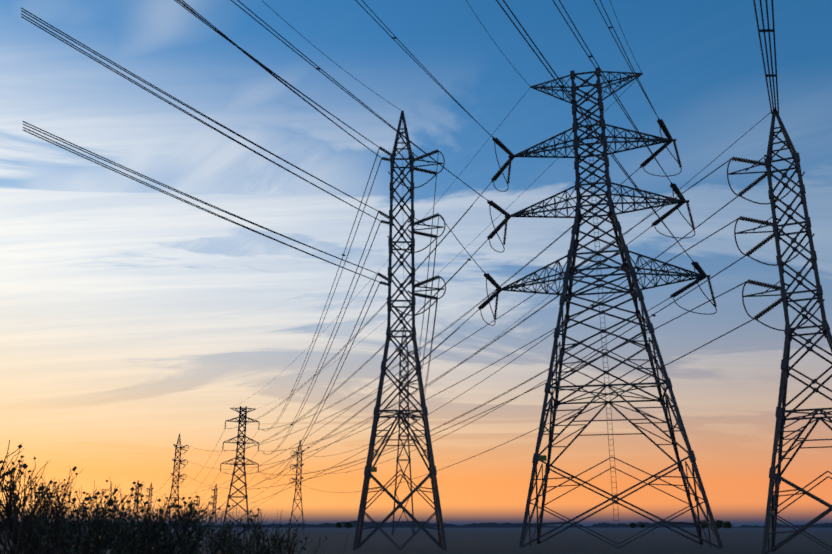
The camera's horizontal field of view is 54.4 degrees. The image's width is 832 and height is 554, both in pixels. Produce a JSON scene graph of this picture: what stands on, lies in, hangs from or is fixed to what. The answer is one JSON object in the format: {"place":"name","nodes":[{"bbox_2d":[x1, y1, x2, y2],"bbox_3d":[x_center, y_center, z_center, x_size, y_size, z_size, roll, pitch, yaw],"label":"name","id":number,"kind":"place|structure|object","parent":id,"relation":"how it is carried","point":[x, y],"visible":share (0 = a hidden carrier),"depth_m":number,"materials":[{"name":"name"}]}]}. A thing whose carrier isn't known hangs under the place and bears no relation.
{"place":"outdoors","nodes":[
{"label":"outdoors","id":0,"kind":"place"},
{"bbox_2d":[1,494,347,553],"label":"bush","id":1,"kind":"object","parent":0,"point":[166,523],"depth_m":9.46,"materials":[{"name":"brown"}]},
{"bbox_2d":[370,467,376,471],"bbox_3d":[-3.065,13.341,56.073,0.700,0.350,0.105,0,-17,-1],"label":"tower plate","id":2,"kind":"object","parent":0,"point":[373,469],"visible":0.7,"depth_m":56.02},
{"bbox_2d":[0,528,831,553],"bbox_3d":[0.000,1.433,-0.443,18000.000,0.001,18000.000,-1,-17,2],"label":"ground","id":3,"kind":"structure","parent":0,"point":[568,541],"depth_m":86.58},
{"bbox_2d":[0,467,79,553],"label":"shrub","id":4,"kind":"object","parent":3,"relation":"on","point":[22,522],"visible":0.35,"depth_m":10.38,"materials":[{"name":"brown plant"}]},
{"bbox_2d":[18,470,90,553],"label":"shrub","id":5,"kind":"object","parent":3,"relation":"on","point":[56,504],"visible":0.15,"depth_m":19.25,"materials":[{"name":"brown plant"}]},
{"bbox_2d":[0,461,110,553],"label":"shrub","id":6,"kind":"object","parent":3,"relation":"on","point":[2,533],"visible":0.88,"depth_m":9.09,"materials":[{"name":"brown plant"}]},
{"bbox_2d":[2,457,109,553],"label":"shrub","id":7,"kind":"object","parent":3,"relation":"on","point":[46,499],"visible":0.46,"depth_m":13.49,"materials":[{"name":"brown plant"}]},
{"bbox_2d":[0,440,143,553],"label":"shrub","id":8,"kind":"object","parent":3,"relation":"on","point":[16,497],"visible":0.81,"depth_m":9.61,"materials":[{"name":"brown plant"}]},
{"bbox_2d":[10,483,133,553],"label":"shrub","id":9,"kind":"object","parent":3,"relation":"on","point":[64,506],"visible":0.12,"depth_m":15.06,"materials":[{"name":"brown plant"}]},
{"bbox_2d":[27,486,152,553],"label":"shrub","id":10,"kind":"object","parent":3,"relation":"on","point":[115,536],"visible":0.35,"depth_m":10.63,"materials":[{"name":"brown plant"}]},
{"bbox_2d":[15,484,200,553],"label":"shrub","id":11,"kind":"object","parent":3,"relation":"on","point":[95,540],"visible":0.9,"depth_m":9.61,"materials":[{"name":"brown plant"}]},
{"bbox_2d":[131,480,142,525],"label":"tower","id":12,"kind":"structure","parent":3,"relation":"on","point":[136,491],"depth_m":558.01,"materials":[{"name":"metal"}]},
{"bbox_2d":[80,482,212,553],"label":"shrub","id":13,"kind":"object","parent":3,"relation":"on","point":[137,502],"visible":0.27,"depth_m":11.71,"materials":[{"name":"brown plant"}]},
{"bbox_2d":[118,496,179,553],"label":"shrub","id":14,"kind":"object","parent":3,"relation":"on","point":[149,520],"visible":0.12,"depth_m":16.43,"materials":[{"name":"brown plant"}]},
{"bbox_2d":[145,482,152,520],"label":"tower","id":15,"kind":"structure","parent":3,"relation":"on","point":[150,496],"depth_m":597.46,"materials":[{"name":"metal"}]},
{"bbox_2d":[112,496,202,553],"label":"shrub","id":16,"kind":"object","parent":3,"relation":"on","point":[173,527],"visible":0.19,"depth_m":11.78,"materials":[{"name":"brown plant"}]},
{"bbox_2d":[96,488,227,553],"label":"shrub","id":17,"kind":"object","parent":3,"relation":"on","point":[187,522],"visible":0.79,"depth_m":10.85,"materials":[{"name":"brown plant"}]},
{"bbox_2d":[167,434,188,529],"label":"tower","id":18,"kind":"structure","parent":3,"relation":"on","point":[179,468],"depth_m":276.81,"materials":[{"name":"metal"}]},
{"bbox_2d":[138,497,231,553],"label":"shrub","id":19,"kind":"object","parent":3,"relation":"on","point":[215,548],"visible":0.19,"depth_m":12.93,"materials":[{"name":"brown plant"}]},
{"bbox_2d":[136,505,267,553],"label":"shrub","id":20,"kind":"object","parent":3,"relation":"on","point":[233,541],"visible":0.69,"depth_m":11.94,"materials":[{"name":"brown plant"}]},
{"bbox_2d":[209,484,217,527],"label":"tower","id":21,"kind":"structure","parent":3,"relation":"on","point":[213,503],"depth_m":608.65,"materials":[{"name":"metal"}]},
{"bbox_2d":[221,406,258,531],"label":"tower","id":22,"kind":"structure","parent":3,"relation":"on","point":[242,417],"depth_m":272.65,"materials":[{"name":"metal"}]},
{"bbox_2d":[202,508,281,553],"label":"shrub","id":23,"kind":"object","parent":3,"relation":"on","point":[239,540],"visible":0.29,"depth_m":13.80,"materials":[{"name":"brown plant"}]},
{"bbox_2d":[235,511,308,553],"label":"shrub","id":24,"kind":"object","parent":3,"relation":"on","point":[262,549],"visible":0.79,"depth_m":13.13,"materials":[{"name":"brown plant"}]},
{"bbox_2d":[237,514,326,553],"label":"shrub","id":25,"kind":"object","parent":3,"relation":"on","point":[295,535],"visible":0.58,"depth_m":15.10,"materials":[{"name":"brown plant"}]},
{"bbox_2d":[289,440,304,530],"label":"tower","id":26,"kind":"structure","parent":3,"relation":"on","point":[301,477],"depth_m":306.60,"materials":[{"name":"metal"}]},
{"bbox_2d":[334,522,341,527],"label":"tree","id":27,"kind":"object","parent":3,"relation":"on","point":[338,524],"visible":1,"depth_m":779.15,"materials":[{"name":"brown plant"}]},
{"bbox_2d":[344,522,352,527],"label":"tree","id":28,"kind":"object","parent":3,"relation":"on","point":[347,525],"visible":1,"depth_m":798.67,"materials":[{"name":"brown plant"}]},
{"bbox_2d":[353,111,446,549],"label":"tower","id":29,"kind":"structure","parent":3,"relation":"on","point":[368,476],"depth_m":61.05,"materials":[{"name":"metal"}]},
{"bbox_2d":[392,327,420,534],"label":"tower","id":30,"kind":"structure","parent":3,"relation":"on","point":[410,383],"depth_m":161.88,"materials":[{"name":"metal"}]},
{"bbox_2d":[21,0,778,514],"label":"conductors","id":31,"kind":"object","parent":30,"relation":"attached to","point":[273,74],"visible":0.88,"depth_m":63.74,"materials":[{"name":"grey metal"}]},
{"bbox_2d":[0,520,831,527],"bbox_3d":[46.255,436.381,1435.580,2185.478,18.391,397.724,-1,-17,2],"label":"distant tree belt","id":32,"kind":"object","parent":3,"relation":"on","point":[403,524],"visible":0.38,"depth_m":1609.18,"materials":[{"name":"black plant"}]},
{"bbox_2d":[502,67,722,548],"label":"tower","id":33,"kind":"structure","parent":3,"relation":"on","point":[634,290],"depth_m":73.37,"materials":[{"name":"metal"}]},
{"bbox_2d":[220,120,716,471],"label":"insulator strings","id":34,"kind":"object","parent":33,"relation":"hanging from","point":[698,268],"visible":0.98,"depth_m":75.19,"materials":[{"name":"grey"}]},
{"bbox_2d":[193,27,775,504],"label":"line hardware","id":35,"kind":"object","parent":33,"relation":"attached to","point":[641,167],"visible":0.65,"depth_m":71.67,"materials":[{"name":"metal"}]},
{"bbox_2d":[629,522,635,527],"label":"tree","id":36,"kind":"object","parent":3,"relation":"on","point":[632,525],"visible":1,"depth_m":776.75,"materials":[{"name":"brown plant"}]},
{"bbox_2d":[697,520,706,528],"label":"tree","id":37,"kind":"object","parent":3,"relation":"on","point":[703,526],"visible":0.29,"depth_m":596.66,"materials":[{"name":"brown plant"}]},
{"bbox_2d":[715,520,724,528],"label":"tree","id":38,"kind":"object","parent":3,"relation":"on","point":[720,524],"visible":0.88,"depth_m":596.80,"materials":[{"name":"brown plant"}]},
{"bbox_2d":[723,520,732,528],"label":"tree","id":39,"kind":"object","parent":3,"relation":"on","point":[728,524],"visible":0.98,"depth_m":608.52,"materials":[{"name":"brown plant"}]},
{"bbox_2d":[727,108,831,553],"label":"tower","id":40,"kind":"structure","parent":3,"relation":"on","point":[771,518],"depth_m":51.24,"materials":[{"name":"metal"}]},
{"bbox_2d":[0,0,831,526],"label":"sky","id":41,"kind":"structure","parent":0,"point":[134,316],"materials":[{"name":"blue"}]},
{"bbox_2d":[539,455,546,460],"bbox_3d":[9.918,14.353,64.092,0.850,0.450,0.105,-4,-18,13],"label":"tower plate","id":42,"kind":"object","parent":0,"point":[542,457],"visible":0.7,"depth_m":64.02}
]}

